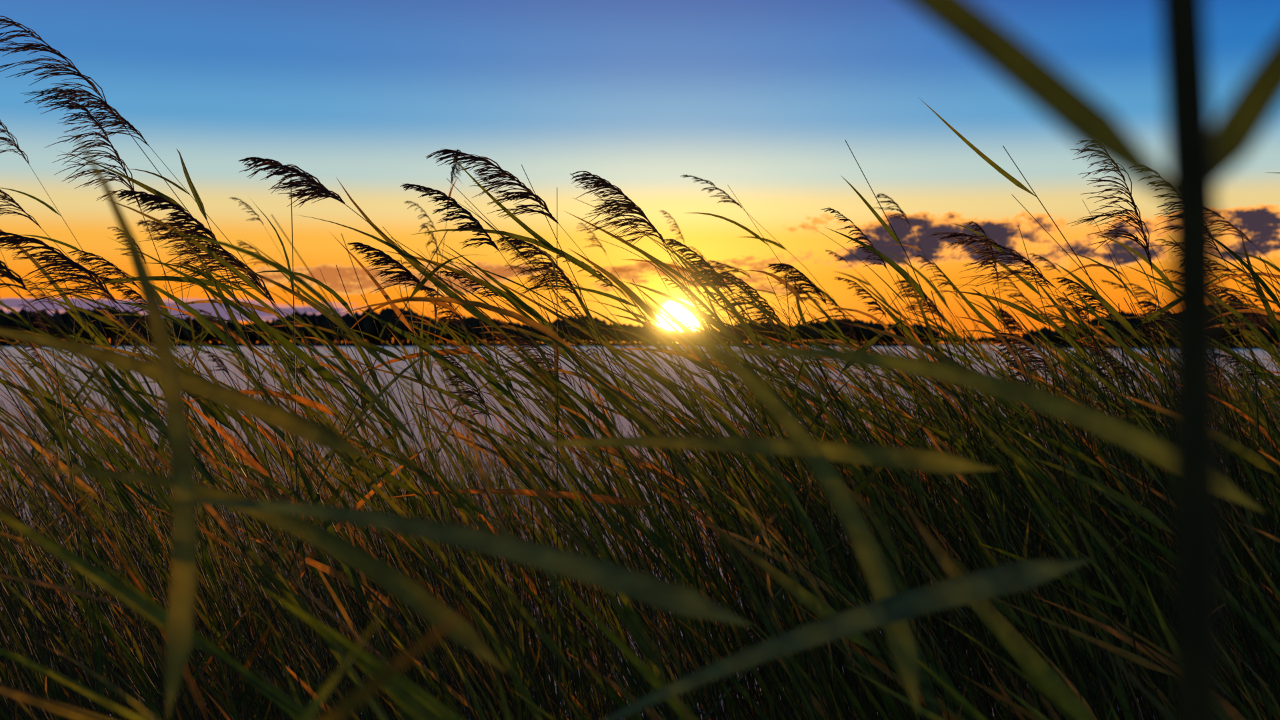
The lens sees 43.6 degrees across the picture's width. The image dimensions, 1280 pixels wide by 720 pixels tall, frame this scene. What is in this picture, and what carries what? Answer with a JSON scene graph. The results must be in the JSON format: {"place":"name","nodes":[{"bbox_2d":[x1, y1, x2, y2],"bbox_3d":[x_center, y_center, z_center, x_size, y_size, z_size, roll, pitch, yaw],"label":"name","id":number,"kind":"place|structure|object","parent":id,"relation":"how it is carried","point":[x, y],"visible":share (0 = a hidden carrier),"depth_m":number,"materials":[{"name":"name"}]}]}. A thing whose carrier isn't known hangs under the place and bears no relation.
{"place":"outdoors","nodes":[
{"label":"outdoors","id":0,"kind":"place"},
{"bbox_2d":[0,344,1279,719],"bbox_3d":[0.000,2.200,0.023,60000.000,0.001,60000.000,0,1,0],"label":"lake water","id":1,"kind":"structure","parent":0,"point":[402,366],"depth_m":76.93,"materials":[{"name":"grey liquid"}]},
{"bbox_2d":[0,305,939,345],"bbox_3d":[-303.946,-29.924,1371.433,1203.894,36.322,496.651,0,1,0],"label":"shore forest","id":2,"kind":"object","parent":1,"relation":"on","point":[367,325],"visible":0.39,"depth_m":1366.68,"materials":[{"name":"plant"}]},
{"bbox_2d":[0,0,1279,719],"bbox_3d":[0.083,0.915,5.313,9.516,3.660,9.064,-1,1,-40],"label":"reed bed","id":3,"kind":"object","parent":1,"relation":"in","point":[1178,604],"visible":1,"depth_m":3.51,"materials":[{"name":"plant"}]},
{"bbox_2d":[760,335,1163,344],"bbox_3d":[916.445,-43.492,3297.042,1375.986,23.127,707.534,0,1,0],"label":"distant trees","id":4,"kind":"object","parent":1,"relation":"on","point":[985,339],"visible":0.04,"depth_m":3280.62,"materials":[{"name":"plant"}]},
{"bbox_2d":[1022,303,1279,347],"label":"distant trees","id":5,"kind":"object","parent":1,"relation":"on","point":[1133,322],"visible":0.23,"depth_m":771.08,"materials":[{"name":"plant"}]},
{"bbox_2d":[0,0,1279,343],"label":"sky","id":6,"kind":"structure","parent":0,"point":[761,99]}
]}

